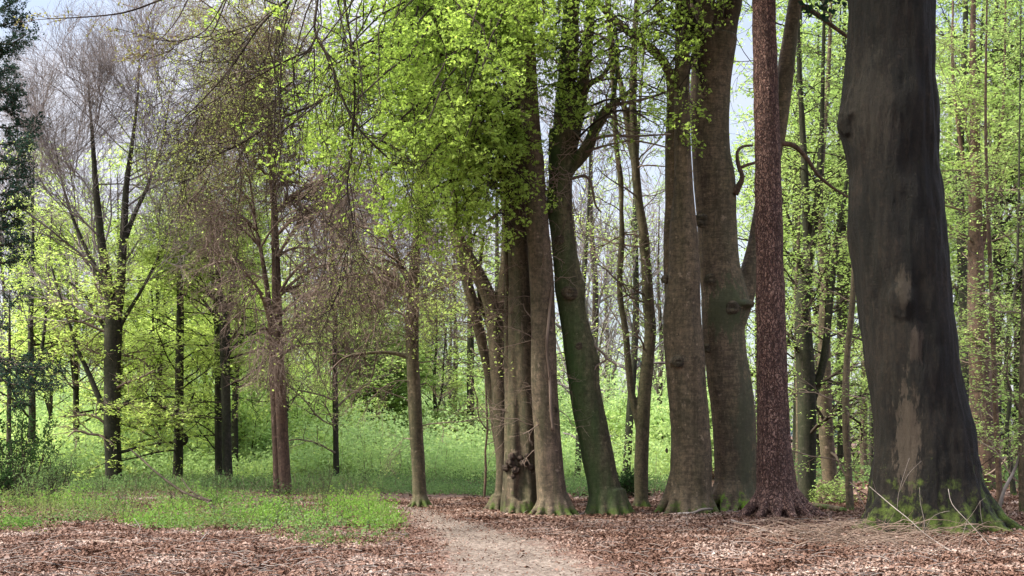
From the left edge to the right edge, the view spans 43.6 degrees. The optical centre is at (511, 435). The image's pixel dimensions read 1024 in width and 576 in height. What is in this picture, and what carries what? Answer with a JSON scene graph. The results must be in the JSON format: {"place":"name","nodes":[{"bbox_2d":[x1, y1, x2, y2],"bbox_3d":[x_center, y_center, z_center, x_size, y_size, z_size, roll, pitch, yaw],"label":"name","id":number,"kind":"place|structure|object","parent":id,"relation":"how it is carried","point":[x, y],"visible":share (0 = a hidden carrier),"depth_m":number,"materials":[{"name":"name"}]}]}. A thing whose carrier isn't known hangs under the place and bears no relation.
{"place":"outdoors","nodes":[
{"label":"outdoors","id":0,"kind":"place"},
{"bbox_2d":[79,235,213,439],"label":"beech tree","id":1,"kind":"object","parent":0,"point":[147,324],"visible":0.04,"depth_m":45.35,"materials":[{"name":"green plant"}]},
{"bbox_2d":[63,497,632,575],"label":"path","id":2,"kind":"structure","parent":0,"point":[491,549],"depth_m":16.47,"materials":[{"name":"beige soil"}]},
{"bbox_2d":[0,436,1023,575],"bbox_3d":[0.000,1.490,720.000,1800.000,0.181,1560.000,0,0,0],"label":"ground","id":3,"kind":"structure","parent":0,"point":[406,496],"depth_m":29.32,"materials":[{"name":"brown soil"}]},
{"bbox_2d":[0,277,43,471],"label":"tree","id":4,"kind":"object","parent":3,"relation":"on","point":[24,403],"visible":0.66,"depth_m":37.84,"materials":[{"name":"green plant"}]},
{"bbox_2d":[0,0,68,399],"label":"spruce tree","id":5,"kind":"object","parent":3,"relation":"on","point":[12,260],"visible":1,"depth_m":30.95,"materials":[{"name":"green plant"}]},
{"bbox_2d":[0,399,68,499],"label":"holly bush","id":6,"kind":"object","parent":3,"relation":"on","point":[4,482],"visible":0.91,"depth_m":29.72,"materials":[{"name":"green plant"}]},
{"bbox_2d":[0,100,71,393],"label":"beech tree","id":7,"kind":"object","parent":3,"relation":"on","point":[11,255],"visible":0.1,"depth_m":60.07,"materials":[{"name":"green plant"}]},
{"bbox_2d":[0,194,86,420],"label":"beech tree","id":8,"kind":"object","parent":3,"relation":"on","point":[45,281],"visible":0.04,"depth_m":61.85,"materials":[{"name":"green plant"}]},
{"bbox_2d":[0,265,90,467],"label":"beech tree","id":9,"kind":"object","parent":3,"relation":"on","point":[49,406],"visible":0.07,"depth_m":49.92,"materials":[{"name":"green plant"}]},
{"bbox_2d":[8,439,90,502],"bbox_3d":[-10.377,0.829,28.964,1.526,1.495,2.312,0,0,0],"label":"elder bush","id":10,"kind":"object","parent":3,"relation":"on","point":[51,473],"visible":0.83,"depth_m":28.70,"materials":[{"name":"green plant"}]},
{"bbox_2d":[0,75,113,420],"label":"beech tree","id":11,"kind":"object","parent":3,"relation":"on","point":[4,306],"visible":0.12,"depth_m":54.99,"materials":[{"name":"green plant"}]},
{"bbox_2d":[16,167,103,407],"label":"beech tree","id":12,"kind":"object","parent":3,"relation":"on","point":[69,284],"visible":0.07,"depth_m":69.34,"materials":[{"name":"green plant"}]},
{"bbox_2d":[0,139,140,482],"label":"beech tree","id":13,"kind":"object","parent":3,"relation":"on","point":[30,338],"visible":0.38,"depth_m":39.91,"materials":[{"name":"green plant"}]},
{"bbox_2d":[0,160,161,475],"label":"beech tree","id":14,"kind":"object","parent":3,"relation":"on","point":[75,378],"visible":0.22,"depth_m":41.70,"materials":[{"name":"green plant"}]},
{"bbox_2d":[14,145,213,468],"bbox_3d":[-13.321,-3.942,43.251,5.759,11.542,5.746,0,0,28],"label":"beech tree","id":15,"kind":"object","parent":3,"relation":"on","point":[115,257],"visible":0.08,"depth_m":42.24,"materials":[{"name":"green plant"}]},
{"bbox_2d":[64,206,185,459],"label":"beech tree","id":16,"kind":"object","parent":3,"relation":"on","point":[81,400],"visible":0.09,"depth_m":49.70,"materials":[{"name":"green plant"}]},
{"bbox_2d":[63,194,213,474],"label":"beech tree","id":17,"kind":"object","parent":3,"relation":"on","point":[157,361],"visible":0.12,"depth_m":41.59,"materials":[{"name":"green plant"}]},
{"bbox_2d":[111,169,189,430],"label":"beech tree","id":18,"kind":"object","parent":3,"relation":"on","point":[150,249],"visible":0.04,"depth_m":73.84,"materials":[{"name":"green plant"}]},
{"bbox_2d":[0,0,303,483],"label":"beech tree","id":19,"kind":"object","parent":3,"relation":"on","point":[112,299],"visible":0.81,"depth_m":34.83,"materials":[{"name":"green plant"}]},
{"bbox_2d":[62,136,262,483],"bbox_3d":[-9.661,-3.273,36.677,5.108,10.046,5.711,0,0,0],"label":"beech tree","id":20,"kind":"object","parent":3,"relation":"on","point":[177,450],"visible":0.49,"depth_m":36.09,"materials":[{"name":"green plant"}]},
{"bbox_2d":[130,449,228,521],"bbox_3d":[-7.067,0.925,26.773,0.418,1.193,9.509,0,0,-28],"label":"fallen branch","id":21,"kind":"object","parent":3,"relation":"on","point":[196,496],"visible":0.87,"depth_m":26.45,"materials":[{"name":"brown wood"}]},
{"bbox_2d":[0,458,387,533],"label":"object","id":22,"kind":"object","parent":3,"relation":"on","point":[171,497],"visible":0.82,"depth_m":24.68,"materials":[{"name":"green plant"}]},
{"bbox_2d":[98,221,302,474],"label":"beech tree","id":23,"kind":"object","parent":3,"relation":"on","point":[217,429],"visible":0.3,"depth_m":37.41,"materials":[{"name":"green plant"}]},
{"bbox_2d":[0,466,408,545],"bbox_3d":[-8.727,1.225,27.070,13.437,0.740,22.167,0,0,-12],"label":"bramble cover","id":24,"kind":"object","parent":3,"relation":"on","point":[87,510],"visible":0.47,"depth_m":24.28,"materials":[{"name":"green plant"}]},
{"bbox_2d":[1,520,407,547],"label":"grass fringe","id":25,"kind":"object","parent":3,"relation":"on","point":[268,529],"depth_m":19.18,"materials":[{"name":"green plant"}]},
{"bbox_2d":[0,480,410,531],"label":"bilberry cover","id":26,"kind":"object","parent":3,"relation":"on","point":[333,503],"visible":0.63,"depth_m":22.18,"materials":[{"name":"green plant"}]},
{"bbox_2d":[130,190,291,459],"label":"beech tree","id":27,"kind":"object","parent":3,"relation":"on","point":[205,373],"visible":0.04,"depth_m":45.90,"materials":[{"name":"green plant"}]},
{"bbox_2d":[133,155,299,471],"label":"beech tree","id":28,"kind":"object","parent":3,"relation":"on","point":[234,430],"visible":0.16,"depth_m":40.88,"materials":[{"name":"green plant"}]},
{"bbox_2d":[128,140,333,486],"bbox_3d":[-7.723,-3.515,35.724,5.707,10.477,5.513,0,0,0],"label":"beech tree","id":29,"kind":"object","parent":3,"relation":"on","point":[225,402],"visible":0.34,"depth_m":35.59,"materials":[{"name":"green plant"}]},
{"bbox_2d":[188,380,292,444],"bbox_3d":[-10.228,-0.224,47.420,4.037,3.705,5.634,0,0,1],"label":"green bush","id":30,"kind":"object","parent":3,"relation":"on","point":[249,392],"visible":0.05,"depth_m":46.15,"materials":[{"name":"green plant"}]},
{"bbox_2d":[190,387,314,467],"bbox_3d":[-9.450,0.019,43.665,5.962,3.397,3.768,0,0,42],"label":"green bush","id":31,"kind":"object","parent":3,"relation":"on","point":[263,433],"visible":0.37,"depth_m":42.58,"materials":[{"name":"green plant"}]},
{"bbox_2d":[214,247,310,397],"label":"beech tree","id":32,"kind":"object","parent":3,"relation":"on","point":[263,342],"visible":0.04,"depth_m":52.27,"materials":[{"name":"green plant"}]},
{"bbox_2d":[136,0,404,494],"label":"beech tree","id":33,"kind":"object","parent":3,"relation":"on","point":[278,390],"visible":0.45,"depth_m":30.91,"materials":[{"name":"brown plant"}]},
{"bbox_2d":[212,229,331,432],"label":"beech tree","id":34,"kind":"object","parent":3,"relation":"on","point":[294,386],"visible":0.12,"depth_m":43.48,"materials":[{"name":"green plant"}]},
{"bbox_2d":[266,300,323,403],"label":"beech tree","id":35,"kind":"object","parent":3,"relation":"on","point":[302,370],"visible":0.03,"depth_m":57.41,"materials":[{"name":"green plant"}]},
{"bbox_2d":[242,386,375,447],"bbox_3d":[-7.643,-0.155,47.464,5.290,3.479,3.791,0,0,-22],"label":"green bush","id":36,"kind":"object","parent":3,"relation":"on","point":[301,410],"visible":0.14,"depth_m":46.88,"materials":[{"name":"green plant"}]},
{"bbox_2d":[267,202,355,401],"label":"beech tree","id":37,"kind":"object","parent":3,"relation":"on","point":[304,302],"visible":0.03,"depth_m":69.42,"materials":[{"name":"green plant"}]},
{"bbox_2d":[13,0,629,513],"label":"beech tree","id":38,"kind":"object","parent":3,"relation":"on","point":[441,102],"visible":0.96,"depth_m":20.28,"materials":[{"name":"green plant"}]},
{"bbox_2d":[289,427,357,476],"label":"hazel bush","id":39,"kind":"object","parent":3,"relation":"on","point":[321,436],"visible":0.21,"depth_m":40.31,"materials":[{"name":"green plant"}]},
{"bbox_2d":[252,192,405,481],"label":"beech tree","id":40,"kind":"object","parent":3,"relation":"on","point":[335,451],"visible":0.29,"depth_m":37.42,"materials":[{"name":"green plant"}]},
{"bbox_2d":[0,242,665,416],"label":"distant broadleaf wood","id":41,"kind":"object","parent":3,"relation":"on","point":[264,370],"depth_m":93.20,"materials":[{"name":"green plant"}]},
{"bbox_2d":[292,245,392,416],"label":"beech tree","id":42,"kind":"object","parent":3,"relation":"on","point":[354,401],"visible":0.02,"depth_m":54.18,"materials":[{"name":"green plant"}]},
{"bbox_2d":[0,317,713,484],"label":"undergrowth","id":43,"kind":"object","parent":3,"relation":"on","point":[466,455],"visible":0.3,"depth_m":39.93,"materials":[{"name":"green plant"}]},
{"bbox_2d":[290,241,448,449],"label":"beech tree","id":44,"kind":"object","parent":3,"relation":"on","point":[396,405],"visible":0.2,"depth_m":49.27,"materials":[{"name":"green plant"}]},
{"bbox_2d":[313,165,426,404],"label":"beech tree","id":45,"kind":"object","parent":3,"relation":"on","point":[376,253],"visible":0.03,"depth_m":69.79,"materials":[{"name":"green plant"}]},
{"bbox_2d":[253,113,497,506],"bbox_3d":[-2.771,-3.405,26.818,6.584,10.214,5.506,0,0,-38],"label":"beech tree","id":46,"kind":"object","parent":3,"relation":"on","point":[418,461],"visible":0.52,"depth_m":26.99,"materials":[{"name":"brown plant"}]},
{"bbox_2d":[380,411,472,454],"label":"green bush","id":47,"kind":"object","parent":3,"relation":"on","point":[435,428],"visible":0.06,"depth_m":48.44,"materials":[{"name":"green plant"}]},
{"bbox_2d":[400,405,476,442],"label":"green bush","id":48,"kind":"object","parent":3,"relation":"on","point":[436,412],"visible":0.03,"depth_m":50.58,"materials":[{"name":"green plant"}]},
{"bbox_2d":[400,260,478,427],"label":"beech tree","id":49,"kind":"object","parent":3,"relation":"on","point":[443,388],"visible":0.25,"depth_m":52.12,"materials":[{"name":"green plant"}]},
{"bbox_2d":[403,260,490,446],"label":"beech tree","id":50,"kind":"object","parent":3,"relation":"on","point":[450,395],"visible":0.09,"depth_m":57.91,"materials":[{"name":"green plant"}]},
{"bbox_2d":[399,197,500,417],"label":"beech tree","id":51,"kind":"object","parent":3,"relation":"on","point":[446,353],"visible":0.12,"depth_m":55.96,"materials":[{"name":"green plant"}]},
{"bbox_2d":[421,168,499,444],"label":"larch tree","id":52,"kind":"object","parent":3,"relation":"on","point":[470,392],"visible":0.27,"depth_m":49.87,"materials":[{"name":"green plant"}]},
{"bbox_2d":[457,325,492,497],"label":"sapling","id":53,"kind":"object","parent":3,"relation":"on","point":[485,472],"visible":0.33,"depth_m":29.74,"materials":[{"name":"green plant"}]},
{"bbox_2d":[387,52,608,509],"bbox_3d":[-0.694,-4.334,25.363,3.977,12.160,3.744,0,0,38],"label":"beech tree","id":54,"kind":"object","parent":3,"relation":"on","point":[494,373],"visible":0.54,"depth_m":25.24,"materials":[{"name":"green plant"}]},
{"bbox_2d":[425,191,575,440],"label":"larch tree","id":55,"kind":"object","parent":3,"relation":"on","point":[475,370],"visible":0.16,"depth_m":48.03,"materials":[{"name":"green plant"}]},
{"bbox_2d":[0,244,1012,445],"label":"distant conifer wood","id":56,"kind":"object","parent":3,"relation":"on","point":[833,402],"depth_m":140.08,"materials":[{"name":"green plant"}]},
{"bbox_2d":[0,452,1017,497],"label":"bramble thicket","id":57,"kind":"object","parent":3,"relation":"on","point":[447,486],"visible":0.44,"depth_m":33.68,"materials":[{"name":"green plant"}]},
{"bbox_2d":[0,468,1023,575],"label":"fallen leaves","id":58,"kind":"object","parent":3,"relation":"on","point":[127,534],"depth_m":16.54,"materials":[{"name":"brown plant"}]},
{"bbox_2d":[486,1,592,515],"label":"beech tree","id":59,"kind":"object","parent":3,"relation":"on","point":[553,496],"visible":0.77,"depth_m":23.25,"materials":[{"name":"brown plant"}]},
{"bbox_2d":[494,43,663,393],"bbox_3d":[2.164,-6.688,46.038,6.015,17.146,8.059,0,0,40],"label":"beech tree","id":60,"kind":"object","parent":3,"relation":"on","point":[596,302],"visible":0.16,"depth_m":45.81,"materials":[{"name":"green plant"}]},
{"bbox_2d":[456,0,711,515],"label":"beech tree","id":61,"kind":"object","parent":3,"relation":"on","point":[607,493],"visible":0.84,"depth_m":23.48,"materials":[{"name":"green plant"}]},
{"bbox_2d":[543,98,632,480],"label":"beech tree","id":62,"kind":"object","parent":3,"relation":"on","point":[578,452],"visible":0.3,"depth_m":39.42,"materials":[{"name":"green plant"}]},
{"bbox_2d":[564,405,634,457],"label":"green bush","id":63,"kind":"object","parent":3,"relation":"on","point":[613,425],"visible":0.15,"depth_m":45.03,"materials":[{"name":"green plant"}]},
{"bbox_2d":[559,386,664,439],"bbox_3d":[3.992,-0.138,47.961,4.019,3.623,6.359,0,0,-18],"label":"green bush","id":64,"kind":"object","parent":3,"relation":"on","point":[614,405],"visible":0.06,"depth_m":47.76,"materials":[{"name":"green plant"}]},
{"bbox_2d":[572,170,657,404],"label":"beech tree","id":65,"kind":"object","parent":3,"relation":"on","point":[606,338],"visible":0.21,"depth_m":59.43,"materials":[{"name":"green plant"}]},
{"bbox_2d":[538,0,692,507],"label":"beech tree","id":66,"kind":"object","parent":3,"relation":"on","point":[640,403],"visible":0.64,"depth_m":25.26,"materials":[{"name":"brown plant"}]},
{"bbox_2d":[561,0,674,474],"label":"beech tree","id":67,"kind":"object","parent":3,"relation":"on","point":[635,275],"visible":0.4,"depth_m":39.40,"materials":[{"name":"green plant"}]},
{"bbox_2d":[617,467,650,496],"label":"holly bush","id":68,"kind":"object","parent":3,"relation":"on","point":[628,482],"visible":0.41,"depth_m":32.00,"materials":[{"name":"green plant"}]},
{"bbox_2d":[587,153,701,411],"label":"beech tree","id":69,"kind":"object","parent":3,"relation":"on","point":[656,387],"visible":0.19,"depth_m":53.92,"materials":[{"name":"green plant"}]},
{"bbox_2d":[593,0,720,515],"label":"beech tree","id":70,"kind":"object","parent":3,"relation":"on","point":[688,488],"visible":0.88,"depth_m":23.49,"materials":[{"name":"brown plant"}]},
{"bbox_2d":[614,198,701,366],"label":"beech tree","id":71,"kind":"object","parent":3,"relation":"on","point":[656,281],"visible":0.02,"depth_m":69.08,"materials":[{"name":"green plant"}]},
{"bbox_2d":[635,389,713,450],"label":"green bush","id":72,"kind":"object","parent":3,"relation":"on","point":[661,410],"visible":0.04,"depth_m":42.24,"materials":[{"name":"green plant"}]},
{"bbox_2d":[610,389,793,478],"bbox_3d":[6.928,-0.244,44.404,6.951,3.960,4.393,0,0,-21],"label":"green bush","id":73,"kind":"object","parent":3,"relation":"on","point":[656,420],"visible":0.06,"depth_m":43.25,"materials":[{"name":"green plant"}]},
{"bbox_2d":[588,0,847,511],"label":"beech tree","id":74,"kind":"object","parent":3,"relation":"on","point":[728,286],"visible":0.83,"depth_m":24.17,"materials":[{"name":"brown plant"}]},
{"bbox_2d":[731,142,792,430],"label":"beech tree","id":75,"kind":"object","parent":3,"relation":"on","point":[752,311],"visible":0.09,"depth_m":71.99,"materials":[{"name":"green plant"}]},
{"bbox_2d":[706,0,868,477],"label":"beech tree","id":76,"kind":"object","parent":3,"relation":"on","point":[803,30],"visible":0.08,"depth_m":43.69,"materials":[{"name":"green plant"}]},
{"bbox_2d":[730,0,847,518],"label":"pine tree","id":77,"kind":"object","parent":3,"relation":"on","point":[778,492],"visible":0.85,"depth_m":22.38,"materials":[{"name":"brown plant"}]},
{"bbox_2d":[736,18,850,475],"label":"beech tree","id":78,"kind":"object","parent":3,"relation":"on","point":[798,223],"visible":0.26,"depth_m":42.57,"materials":[{"name":"green plant"}]},
{"bbox_2d":[730,70,858,455],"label":"beech tree","id":79,"kind":"object","parent":3,"relation":"on","point":[742,119],"visible":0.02,"depth_m":62.20,"materials":[{"name":"green plant"}]},
{"bbox_2d":[729,0,868,468],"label":"beech tree","id":80,"kind":"object","parent":3,"relation":"on","point":[815,344],"visible":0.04,"depth_m":51.78,"materials":[{"name":"green plant"}]},
{"bbox_2d":[734,2,873,496],"bbox_3d":[7.623,-6.413,31.018,4.362,18.891,4.277,0,0,0],"label":"beech tree","id":81,"kind":"object","parent":3,"relation":"on","point":[828,466],"visible":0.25,"depth_m":30.65,"materials":[{"name":"green plant"}]},
{"bbox_2d":[781,5,860,478],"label":"beech tree","id":82,"kind":"object","parent":3,"relation":"on","point":[839,445],"visible":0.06,"depth_m":44.05,"materials":[{"name":"green plant"}]},
{"bbox_2d":[790,13,868,479],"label":"beech tree","id":83,"kind":"object","parent":3,"relation":"on","point":[864,447],"visible":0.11,"depth_m":41.57,"materials":[{"name":"green plant"}]},
{"bbox_2d":[812,503,846,511],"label":"fallen branch","id":84,"kind":"object","parent":3,"relation":"on","point":[829,506],"visible":0.77,"depth_m":25.72,"materials":[{"name":"brown wood"}]},
{"bbox_2d":[795,44,868,457],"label":"beech tree","id":85,"kind":"object","parent":3,"relation":"on","point":[852,338],"visible":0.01,"depth_m":58.03,"materials":[{"name":"green plant"}]},
{"bbox_2d":[690,0,974,501],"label":"beech tree","id":86,"kind":"object","parent":3,"relation":"on","point":[808,425],"visible":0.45,"depth_m":28.29,"materials":[{"name":"green plant"}]},
{"bbox_2d":[809,474,861,503],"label":"beech bush","id":87,"kind":"object","parent":3,"relation":"on","point":[836,495],"visible":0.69,"depth_m":27.81,"materials":[{"name":"green plant"}]},
{"bbox_2d":[800,0,873,471],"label":"beech tree","id":88,"kind":"object","parent":3,"relation":"on","point":[871,449],"visible":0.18,"depth_m":38.23,"materials":[{"name":"green plant"}]},
{"bbox_2d":[704,506,1019,554],"bbox_3d":[4.783,1.306,17.487,3.913,0.727,4.134,0,0,18],"label":"brushwood","id":89,"kind":"object","parent":3,"relation":"on","point":[883,535],"visible":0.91,"depth_m":17.17,"materials":[{"name":"brown wood"}]},
{"bbox_2d":[754,0,970,510],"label":"beech tree","id":90,"kind":"object","parent":3,"relation":"on","point":[846,419],"visible":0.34,"depth_m":25.81,"materials":[{"name":"green plant"}]},
{"bbox_2d":[776,0,955,475],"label":"beech tree","id":91,"kind":"object","parent":3,"relation":"on","point":[845,248],"visible":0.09,"depth_m":45.64,"materials":[{"name":"green plant"}]},
{"bbox_2d":[789,20,967,473],"bbox_3d":[14.560,-7.450,49.908,7.375,19.002,6.648,0,0,-2],"label":"beech tree","id":92,"kind":"object","parent":3,"relation":"on","point":[831,225],"visible":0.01,"depth_m":49.53,"materials":[{"name":"green plant"}]},
{"bbox_2d":[869,460,950,550],"bbox_3d":[5.369,0.912,16.547,0.399,1.219,2.284,0,0,-17],"label":"fallen branch","id":93,"kind":"object","parent":3,"relation":"on","point":[908,518],"visible":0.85,"depth_m":16.83,"materials":[{"name":"beige wood"}]},
{"bbox_2d":[815,0,1023,474],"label":"beech tree","id":94,"kind":"object","parent":3,"relation":"on","point":[961,249],"visible":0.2,"depth_m":41.92,"materials":[{"name":"green plant"}]},
{"bbox_2d":[837,0,1023,535],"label":"beech tree","id":95,"kind":"object","parent":3,"relation":"on","point":[888,124],"visible":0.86,"depth_m":18.62,"materials":[{"name":"brown plant"}]},
{"bbox_2d":[858,0,1013,457],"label":"beech tree","id":96,"kind":"object","parent":3,"relation":"on","point":[939,87],"visible":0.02,"depth_m":59.46,"materials":[{"name":"green plant"}]},
{"bbox_2d":[935,62,1022,449],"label":"beech tree","id":97,"kind":"object","parent":3,"relation":"on","point":[952,262],"visible":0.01,"depth_m":55.68,"materials":[{"name":"green plant"}]},
{"bbox_2d":[935,0,1023,490],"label":"beech tree","id":98,"kind":"object","parent":3,"relation":"on","point":[977,241],"visible":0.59,"depth_m":34.46,"materials":[{"name":"green plant"}]},
{"bbox_2d":[935,0,1023,503],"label":"beech tree","id":99,"kind":"object","parent":3,"relation":"on","point":[997,432],"visible":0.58,"depth_m":27.75,"materials":[{"name":"green plant"}]},
{"bbox_2d":[936,0,1023,475],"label":"beech tree","id":100,"kind":"object","parent":3,"relation":"on","point":[995,261],"visible":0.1,"depth_m":45.61,"materials":[{"name":"green plant"}]},
{"bbox_2d":[941,1,1023,469],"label":"beech tree","id":101,"kind":"object","parent":3,"relation":"on","point":[1014,315],"visible":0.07,"depth_m":49.94,"materials":[{"name":"green plant"}]},
{"bbox_2d":[945,0,1023,511],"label":"beech tree","id":102,"kind":"object","parent":3,"relation":"on","point":[1019,432],"visible":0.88,"depth_m":25.21,"materials":[{"name":"green plant"}]},
{"bbox_2d":[945,0,1023,458],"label":"beech tree","id":103,"kind":"object","parent":3,"relation":"on","point":[1014,380],"visible":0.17,"depth_m":43.88,"materials":[{"name":"green plant"}]},
{"bbox_2d":[951,0,1023,495],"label":"beech tree","id":104,"kind":"object","parent":3,"relation":"on","point":[1013,491],"visible":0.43,"depth_m":30.67,"materials":[{"name":"green plant"}]},
{"bbox_2d":[952,84,1022,439],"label":"beech tree","id":105,"kind":"object","parent":3,"relation":"on","point":[1010,356],"depth_m":65.89,"materials":[{"name":"green plant"}]},
{"bbox_2d":[998,454,1018,507],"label":"sapling","id":106,"kind":"object","parent":3,"relation":"on","point":[1001,498],"visible":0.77,"depth_m":24.97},
{"bbox_2d":[0,0,1023,436],"label":"sky","id":107,"kind":"structure","parent":0,"point":[742,100],"materials":[{"name":"white"}]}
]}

